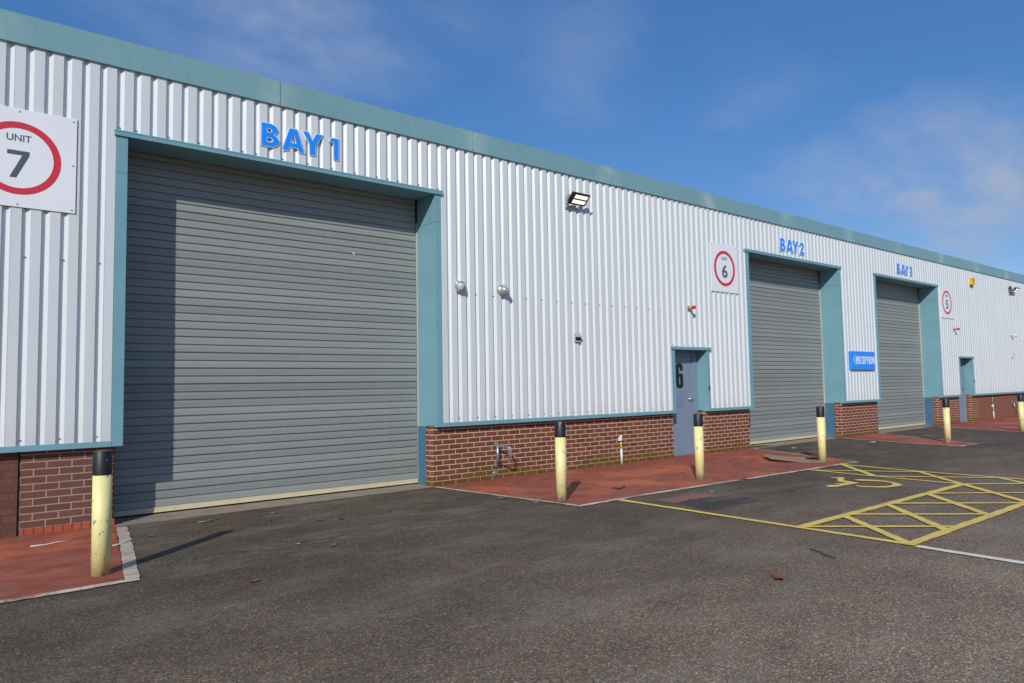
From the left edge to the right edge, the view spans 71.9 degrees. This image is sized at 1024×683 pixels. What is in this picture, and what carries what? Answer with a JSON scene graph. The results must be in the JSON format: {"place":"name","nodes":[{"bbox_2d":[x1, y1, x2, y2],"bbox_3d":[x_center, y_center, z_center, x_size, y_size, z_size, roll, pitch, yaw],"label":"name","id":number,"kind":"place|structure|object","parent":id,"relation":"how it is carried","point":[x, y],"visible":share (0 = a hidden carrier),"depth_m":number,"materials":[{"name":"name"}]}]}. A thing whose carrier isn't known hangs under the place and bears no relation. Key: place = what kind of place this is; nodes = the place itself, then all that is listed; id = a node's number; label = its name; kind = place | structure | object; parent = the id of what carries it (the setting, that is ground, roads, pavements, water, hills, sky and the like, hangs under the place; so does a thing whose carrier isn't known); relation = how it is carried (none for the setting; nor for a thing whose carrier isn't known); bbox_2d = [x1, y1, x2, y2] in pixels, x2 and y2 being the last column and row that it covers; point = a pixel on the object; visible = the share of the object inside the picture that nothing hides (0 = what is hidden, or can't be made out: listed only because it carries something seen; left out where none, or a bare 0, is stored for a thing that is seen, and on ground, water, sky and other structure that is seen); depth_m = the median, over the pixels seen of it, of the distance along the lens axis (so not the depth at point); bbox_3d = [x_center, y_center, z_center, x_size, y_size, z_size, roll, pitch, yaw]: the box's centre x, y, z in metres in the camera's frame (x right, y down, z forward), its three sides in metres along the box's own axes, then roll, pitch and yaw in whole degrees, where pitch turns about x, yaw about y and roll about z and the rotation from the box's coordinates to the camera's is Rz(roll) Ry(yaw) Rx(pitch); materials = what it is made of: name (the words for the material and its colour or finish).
{"place":"outdoors","nodes":[
{"label":"outdoors","id":0,"kind":"place"},
{"bbox_2d":[0,525,124,599],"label":"pavement","id":1,"kind":"structure","parent":0,"point":[26,569],"depth_m":5.95,"materials":[{"name":"red brick"}]},
{"bbox_2d":[30,541,68,546],"bbox_3d":[-4.391,1.920,6.714,0.313,0.013,0.032,3,-5,-45],"label":"plastic strip","id":2,"kind":"object","parent":1,"relation":"on","point":[49,543],"visible":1,"depth_m":6.70,"materials":[{"name":"white plastic"}]},
{"bbox_2d":[90,450,112,576],"bbox_3d":[-3.255,1.355,5.604,0.139,0.979,0.139,2,-5,-39],"label":"bollard","id":3,"kind":"object","parent":1,"relation":"on","point":[102,465],"visible":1,"depth_m":5.55,"materials":[{"name":"yellow metal"}]},
{"bbox_2d":[0,420,1023,682],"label":"ground","id":4,"kind":"structure","parent":0,"point":[618,592],"depth_m":4.73,"materials":[{"name":"grey asphalt"}]},
{"bbox_2d":[0,578,140,602],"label":"edge line","id":5,"kind":"object","parent":4,"relation":"on","point":[66,590],"visible":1,"depth_m":5.12,"materials":[{"name":"white paint"}]},
{"bbox_2d":[116,526,139,579],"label":"kerb line","id":6,"kind":"object","parent":4,"relation":"on","point":[129,565],"visible":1,"depth_m":6.19,"materials":[{"name":"white paint"}]},
{"bbox_2d":[114,484,430,526],"bbox_3d":[-2.908,2.063,9.159,4.096,0.001,0.795,2,-5,-39],"label":"concrete threshold","id":7,"kind":"object","parent":4,"relation":"on","point":[138,519],"visible":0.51,"depth_m":8.79,"materials":[{"name":"grey concrete"}]},
{"bbox_2d":[115,488,550,567],"bbox_3d":[-2.001,1.975,8.009,4.721,0.001,2.196,2,-5,-39],"label":"tarmac apron","id":8,"kind":"object","parent":4,"relation":"on","point":[178,540],"visible":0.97,"depth_m":7.66,"materials":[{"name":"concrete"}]},
{"bbox_2d":[435,486,575,505],"bbox_3d":[-0.179,2.016,9.271,2.618,0.001,0.080,-4,-5,43],"label":"edge line","id":9,"kind":"object","parent":4,"relation":"on","point":[507,496],"visible":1,"depth_m":9.14,"materials":[{"name":"white paint"}]},
{"bbox_2d":[0,9,1023,538],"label":"warehouse","id":10,"kind":"structure","parent":4,"relation":"on","point":[206,299],"depth_m":10.23,"materials":[{"name":"white metal"}]},
{"bbox_2d":[0,105,76,213],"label":"unit sign","id":11,"kind":"object","parent":10,"relation":"attached to","point":[38,152],"visible":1,"depth_m":7.34,"materials":[{"name":"metal"}]},
{"bbox_2d":[261,121,338,160],"bbox_3d":[-2.737,-2.593,9.174,1.051,0.308,0.011,2,-5,-39],"label":"bay lettering","id":12,"kind":"object","parent":10,"relation":"attached to","point":[297,144],"visible":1,"depth_m":9.11},
{"bbox_2d":[454,281,464,291],"bbox_3d":[-0.766,-0.821,10.561,0.155,0.165,0.114,2,-5,-39],"label":"wall light","id":13,"kind":"object","parent":10,"relation":"attached to","point":[459,286],"visible":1,"depth_m":10.53,"materials":[{"name":"silver metal"}]},
{"bbox_2d":[494,440,511,466],"bbox_3d":[-0.145,1.731,10.875,0.290,0.403,0.066,-3,-4,31],"label":"bike holder","id":14,"kind":"object","parent":10,"relation":"attached to","point":[497,453],"visible":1,"depth_m":10.89,"materials":[{"name":"metal"}]},
{"bbox_2d":[497,285,509,295],"bbox_3d":[-0.119,-0.809,11.057,0.175,0.175,0.153,2,-5,-39],"label":"dome camera","id":15,"kind":"object","parent":10,"relation":"attached to","point":[502,290],"visible":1,"depth_m":11.03,"materials":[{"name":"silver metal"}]},
{"bbox_2d":[565,191,589,211],"bbox_3d":[1.121,-2.404,12.121,0.447,0.268,0.243,2,-5,-39],"label":"floodlight","id":16,"kind":"object","parent":10,"relation":"attached to","point":[578,199],"visible":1,"depth_m":12.08,"materials":[{"name":"black metal"}]},
{"bbox_2d":[574,333,581,341],"bbox_3d":[1.135,-0.067,12.058,0.137,0.151,0.076,2,-5,-39],"label":"wall sensor","id":17,"kind":"object","parent":10,"relation":"attached to","point":[577,337],"depth_m":12.04,"materials":[{"name":"grey plastic"}]},
{"bbox_2d":[618,435,622,463],"bbox_3d":[1.954,1.941,12.673,0.073,0.526,0.062,2,-5,-39],"label":"service pipe","id":18,"kind":"object","parent":10,"relation":"attached to","point":[621,449],"visible":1,"depth_m":12.66,"materials":[{"name":"white plastic"}]},
{"bbox_2d":[673,356,694,455],"bbox_3d":[3.360,1.279,14.099,0.858,1.978,0.097,2,-5,-39],"label":"door","id":19,"kind":"structure","parent":10,"relation":"in","point":[683,426],"depth_m":14.19,"materials":[{"name":"metal"}]},
{"bbox_2d":[687,305,695,309],"bbox_3d":[3.569,-0.673,14.000,0.084,0.084,0.176,2,-5,-39],"label":"alarm sounder","id":20,"kind":"object","parent":10,"relation":"attached to","point":[691,307],"visible":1,"depth_m":13.97,"materials":[{"name":"red plastic"}]},
{"bbox_2d":[710,242,738,293],"bbox_3d":[4.483,-1.543,14.905,0.958,1.021,0.017,2,-5,-39],"label":"unit sign","id":21,"kind":"object","parent":10,"relation":"attached to","point":[724,267],"visible":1,"depth_m":14.88,"materials":[{"name":"metal"}]},
{"bbox_2d":[779,237,803,254],"bbox_3d":[6.613,-2.241,16.672,1.069,0.313,0.016,2,-5,-39],"label":"bay lettering","id":22,"kind":"object","parent":10,"relation":"attached to","point":[795,244],"visible":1,"depth_m":16.63},
{"bbox_2d":[849,351,874,369],"bbox_3d":[9.181,0.500,18.507,1.331,0.475,0.055,2,-5,-39],"label":"reception sign","id":23,"kind":"object","parent":10,"relation":"attached to","point":[860,360],"visible":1,"depth_m":18.43,"materials":[{"name":"blue plastic"}]},
{"bbox_2d":[896,263,911,275],"bbox_3d":[11.397,-2.080,20.512,1.046,0.308,0.016,2,-5,-39],"label":"bay lettering","id":24,"kind":"object","parent":10,"relation":"attached to","point":[902,268],"visible":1,"depth_m":20.45},
{"bbox_2d":[939,285,953,318],"bbox_3d":[13.757,-1.240,22.349,0.987,1.021,0.017,2,-5,-39],"label":"unit sign","id":25,"kind":"object","parent":10,"relation":"attached to","point":[946,299],"visible":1,"depth_m":22.33,"materials":[{"name":"metal"}]},
{"bbox_2d":[959,362,965,421],"bbox_3d":[14.651,1.658,23.161,0.895,1.978,0.097,2,-5,-39],"label":"door","id":26,"kind":"structure","parent":10,"relation":"in","point":[961,399],"depth_m":23.33,"materials":[{"name":"metal"}]},
{"bbox_2d":[969,277,974,285],"bbox_3d":[15.454,-2.004,23.721,0.272,0.283,0.103,2,-5,-39],"label":"alarm box","id":27,"kind":"object","parent":10,"relation":"attached to","point":[972,281],"visible":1,"depth_m":23.67,"materials":[{"name":"yellow plastic"}]},
{"bbox_2d":[992,397,994,418],"bbox_3d":[16.710,2.309,24.526,0.101,0.782,0.062,2,-5,-39],"label":"service pipe","id":28,"kind":"object","parent":10,"relation":"attached to","point":[993,408],"visible":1,"depth_m":24.50,"materials":[{"name":"white plastic"}]},
{"bbox_2d":[1009,286,1019,294],"bbox_3d":[18.589,-1.881,26.146,0.571,0.294,0.243,2,-5,-39],"label":"floodlight","id":29,"kind":"object","parent":10,"relation":"attached to","point":[1014,290],"visible":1,"depth_m":26.06,"materials":[{"name":"black metal"}]},
{"bbox_2d":[576,479,737,506],"bbox_3d":[2.036,1.981,9.335,3.270,0.001,0.131,2,-5,-38],"label":"edge line","id":30,"kind":"object","parent":4,"relation":"on","point":[654,493],"visible":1,"depth_m":9.18,"materials":[{"name":"white paint"}]},
{"bbox_2d":[656,493,724,502],"bbox_3d":[2.223,1.948,8.819,0.996,0.001,0.410,1,-4,-30],"label":"tarmac patch","id":31,"kind":"object","parent":4,"relation":"on","point":[682,498],"visible":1,"depth_m":8.81,"materials":[{"name":"grey asphalt"}]},
{"bbox_2d":[681,497,761,509],"bbox_3d":[2.473,1.925,8.480,1.060,0.001,0.642,2,-5,-39],"label":"tarmac patch","id":32,"kind":"object","parent":4,"relation":"on","point":[712,503],"visible":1,"depth_m":8.46,"materials":[{"name":"grey asphalt"}]},
{"bbox_2d":[620,499,914,545],"bbox_3d":[2.402,1.852,7.402,0.100,0.001,3.427,2,-5,-39],"label":"yellow line","id":33,"kind":"object","parent":4,"relation":"on","point":[874,538],"visible":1,"depth_m":7.15,"materials":[{"name":"paint"}]},
{"bbox_2d":[772,572,783,578],"bbox_3d":[1.932,1.705,5.134,0.080,0.015,0.168,-1,-4,0],"label":"leaf","id":34,"kind":"object","parent":4,"relation":"on","point":[776,575],"visible":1,"depth_m":5.14,"materials":[{"name":"brown plant"}]},
{"bbox_2d":[750,437,835,448],"bbox_3d":[6.563,2.380,16.748,4.116,0.001,0.815,2,-5,-39],"label":"concrete threshold","id":35,"kind":"object","parent":4,"relation":"on","point":[780,443],"visible":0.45,"depth_m":16.60,"materials":[{"name":"grey concrete"}]},
{"bbox_2d":[750,445,767,447],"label":"weeds","id":36,"kind":"object","parent":35,"relation":"on","point":[754,446],"visible":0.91,"depth_m":15.50,"materials":[{"name":"green plant"}]},
{"bbox_2d":[745,461,855,478],"bbox_3d":[4.762,2.064,11.398,3.235,0.001,0.108,2,-5,-37],"label":"edge line","id":37,"kind":"object","parent":4,"relation":"on","point":[798,470],"visible":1,"depth_m":11.22,"materials":[{"name":"white paint"}]},
{"bbox_2d":[754,448,854,461],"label":"edge line","id":38,"kind":"object","parent":4,"relation":"on","point":[802,454],"visible":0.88,"depth_m":13.75,"materials":[{"name":"white paint"}]},
{"bbox_2d":[810,548,834,557],"bbox_3d":[2.552,1.741,5.813,0.034,0.013,0.324,-1,-4,-8],"label":"twig","id":39,"kind":"object","parent":4,"relation":"on","point":[821,552],"visible":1,"depth_m":5.84,"materials":[{"name":"brown wood"}]},
{"bbox_2d":[758,438,918,457],"bbox_3d":[7.030,2.281,15.309,4.872,0.001,2.116,2,-5,-39],"label":"tarmac apron","id":40,"kind":"object","parent":4,"relation":"on","point":[839,447],"visible":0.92,"depth_m":15.19,"materials":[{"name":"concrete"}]},
{"bbox_2d":[826,477,856,486],"bbox_3d":[4.649,1.971,9.899,0.403,0.001,1.115,-3,-4,29],"label":"wheelchair symbol","id":41,"kind":"object","parent":4,"relation":"on","point":[840,479],"visible":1,"depth_m":9.78,"materials":[{"name":"yellow paint"}]},
{"bbox_2d":[840,464,875,475],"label":"yellow line","id":42,"kind":"object","parent":4,"relation":"on","point":[862,471],"visible":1,"depth_m":11.14,"materials":[{"name":"paint"}]},
{"bbox_2d":[825,470,915,471],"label":"yellow line","id":43,"kind":"object","parent":4,"relation":"on","point":[856,470],"visible":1,"depth_m":11.16,"materials":[{"name":"paint"}]},
{"bbox_2d":[839,515,914,543],"bbox_3d":[3.471,1.791,6.783,0.103,0.001,1.351,-1,-4,2],"label":"yellow line","id":44,"kind":"object","parent":4,"relation":"on","point":[890,535],"visible":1,"depth_m":6.69,"materials":[{"name":"paint"}]},
{"bbox_2d":[796,484,962,527],"bbox_3d":[4.463,1.868,8.229,4.250,0.001,0.118,2,-5,-39],"label":"yellow line","id":45,"kind":"object","parent":4,"relation":"on","point":[874,507],"visible":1,"depth_m":7.89,"materials":[{"name":"paint"}]},
{"bbox_2d":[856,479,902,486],"bbox_3d":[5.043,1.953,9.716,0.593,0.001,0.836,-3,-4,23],"label":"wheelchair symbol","id":46,"kind":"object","parent":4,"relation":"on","point":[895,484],"visible":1,"depth_m":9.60,"materials":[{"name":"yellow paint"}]},
{"bbox_2d":[802,525,958,526],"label":"yellow line","id":47,"kind":"object","parent":4,"relation":"on","point":[881,526],"visible":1,"depth_m":6.87,"materials":[{"name":"paint"}]},
{"bbox_2d":[815,470,956,483],"bbox_3d":[5.429,1.991,10.429,0.102,0.001,2.233,2,-4,-35],"label":"yellow line","id":48,"kind":"object","parent":4,"relation":"on","point":[889,477],"visible":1,"depth_m":10.28,"materials":[{"name":"paint"}]},
{"bbox_2d":[846,438,949,445],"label":"edge line","id":49,"kind":"object","parent":4,"relation":"on","point":[892,441],"visible":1,"depth_m":16.28,"materials":[{"name":"white paint"}]},
{"bbox_2d":[879,425,931,432],"bbox_3d":[11.344,2.541,20.589,4.193,0.001,0.807,2,-5,-39],"label":"concrete threshold","id":50,"kind":"object","parent":4,"relation":"on","point":[900,429],"visible":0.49,"depth_m":20.52,"materials":[{"name":"grey concrete"}]},
{"bbox_2d":[884,504,951,529],"bbox_3d":[4.191,1.815,7.361,0.107,0.001,1.480,-2,-4,8],"label":"yellow line","id":51,"kind":"object","parent":4,"relation":"on","point":[932,523],"visible":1,"depth_m":7.21,"materials":[{"name":"paint"}]},
{"bbox_2d":[847,513,992,514],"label":"yellow line","id":52,"kind":"object","parent":4,"relation":"on","point":[914,513],"visible":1,"depth_m":7.46,"materials":[{"name":"paint"}]},
{"bbox_2d":[880,433,974,443],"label":"edge line","id":53,"kind":"object","parent":4,"relation":"on","point":[926,438],"visible":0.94,"depth_m":16.93,"materials":[{"name":"white paint"}]},
{"bbox_2d":[845,464,1023,479],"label":"yellow line","id":54,"kind":"object","parent":4,"relation":"on","point":[932,472],"visible":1,"depth_m":10.75,"materials":[{"name":"paint"}]},
{"bbox_2d":[916,471,963,483],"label":"yellow line","id":55,"kind":"object","parent":4,"relation":"on","point":[940,477],"visible":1,"depth_m":10.19,"materials":[{"name":"paint"}]},
{"bbox_2d":[883,427,1002,439],"bbox_3d":[11.254,2.423,18.700,4.956,0.001,2.116,2,-5,-39],"label":"tarmac apron","id":56,"kind":"object","parent":4,"relation":"on","point":[935,433],"visible":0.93,"depth_m":18.71,"materials":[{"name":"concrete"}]},
{"bbox_2d":[892,476,994,477],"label":"yellow line","id":57,"kind":"object","parent":4,"relation":"on","point":[940,476],"visible":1,"depth_m":10.31,"materials":[{"name":"paint"}]},
{"bbox_2d":[891,502,1023,503],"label":"yellow line","id":58,"kind":"object","parent":4,"relation":"on","point":[949,502],"visible":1,"depth_m":8.09,"materials":[{"name":"paint"}]},
{"bbox_2d":[923,493,992,514],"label":"yellow line","id":59,"kind":"object","parent":4,"relation":"on","point":[959,504],"visible":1,"depth_m":7.97,"materials":[{"name":"paint"}]},
{"bbox_2d":[910,503,1023,544],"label":"yellow line","id":60,"kind":"object","parent":4,"relation":"on","point":[960,525],"visible":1,"depth_m":6.91,"materials":[{"name":"paint"}]},
{"bbox_2d":[915,545,1023,563],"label":"white line","id":61,"kind":"object","parent":4,"relation":"on","point":[978,555],"visible":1,"depth_m":5.70,"materials":[{"name":"paint"}]},
{"bbox_2d":[931,492,1023,493],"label":"yellow line","id":62,"kind":"object","parent":4,"relation":"on","point":[977,492],"visible":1,"depth_m":8.78,"materials":[{"name":"paint"}]},
{"bbox_2d":[961,484,1023,501],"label":"yellow line","id":63,"kind":"object","parent":4,"relation":"on","point":[1000,494],"visible":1,"depth_m":8.76,"materials":[{"name":"paint"}]},
{"bbox_2d":[964,483,1022,483],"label":"yellow line","id":64,"kind":"object","parent":4,"relation":"on","point":[993,483],"visible":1,"depth_m":9.52,"materials":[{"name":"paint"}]},
{"bbox_2d":[995,477,1023,483],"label":"yellow line","id":65,"kind":"object","parent":4,"relation":"on","point":[1010,479],"visible":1,"depth_m":9.81,"materials":[{"name":"paint"}]},
{"bbox_2d":[0,0,1023,325],"label":"sky","id":66,"kind":"structure","parent":0,"point":[901,121],"materials":[{"name":"blue"}]},
{"bbox_2d":[434,448,850,504],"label":"pavement","id":67,"kind":"structure","parent":0,"point":[590,485],"depth_m":10.87,"materials":[{"name":"red brick"}]},
{"bbox_2d":[554,421,566,500],"bbox_3d":[0.610,1.492,8.830,0.139,0.979,0.139,0,-4,-17],"label":"bollard","id":68,"kind":"object","parent":67,"relation":"on","point":[560,460],"visible":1,"depth_m":8.78,"materials":[{"name":"yellow metal"}]},
{"bbox_2d":[693,413,704,479],"bbox_3d":[2.794,1.563,10.550,0.139,0.979,0.139,-1,-4,3],"label":"bollard","id":69,"kind":"object","parent":67,"relation":"on","point":[699,445],"visible":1,"depth_m":10.50,"materials":[{"name":"yellow metal"}]},
{"bbox_2d":[763,454,826,462],"bbox_3d":[5.119,2.107,12.794,1.038,0.080,0.851,-2,-4,13],"label":"cardboard sheet","id":70,"kind":"object","parent":67,"relation":"on","point":[799,459],"visible":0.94,"depth_m":12.77,"materials":[{"name":"cardboard"}]},
{"bbox_2d":[816,406,826,460],"bbox_3d":[5.534,1.648,12.636,0.140,0.979,0.140,0,-4,-11],"label":"bollard","id":71,"kind":"object","parent":67,"relation":"on","point":[821,434],"visible":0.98,"depth_m":12.59,"materials":[{"name":"yellow metal"}]},
{"bbox_2d":[831,433,971,445],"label":"pavement","id":72,"kind":"structure","parent":0,"point":[884,437],"depth_m":16.89,"materials":[{"name":"concrete"}]},
{"bbox_2d":[942,399,950,441],"bbox_3d":[9.804,1.783,15.929,0.139,0.979,0.139,1,-4,-29],"label":"bollard","id":73,"kind":"object","parent":72,"relation":"on","point":[946,419],"visible":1,"depth_m":15.88,"materials":[{"name":"yellow metal"}]},
{"bbox_2d":[924,416,1023,431],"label":"pavement","id":74,"kind":"structure","parent":0,"point":[1007,424],"depth_m":21.55,"materials":[{"name":"red brick"}]},
{"bbox_2d":[1017,394,1023,430],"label":"bollard","id":75,"kind":"object","parent":74,"relation":"on","point":[1020,399],"visible":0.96,"depth_m":18.81,"materials":[{"name":"yellow metal"}]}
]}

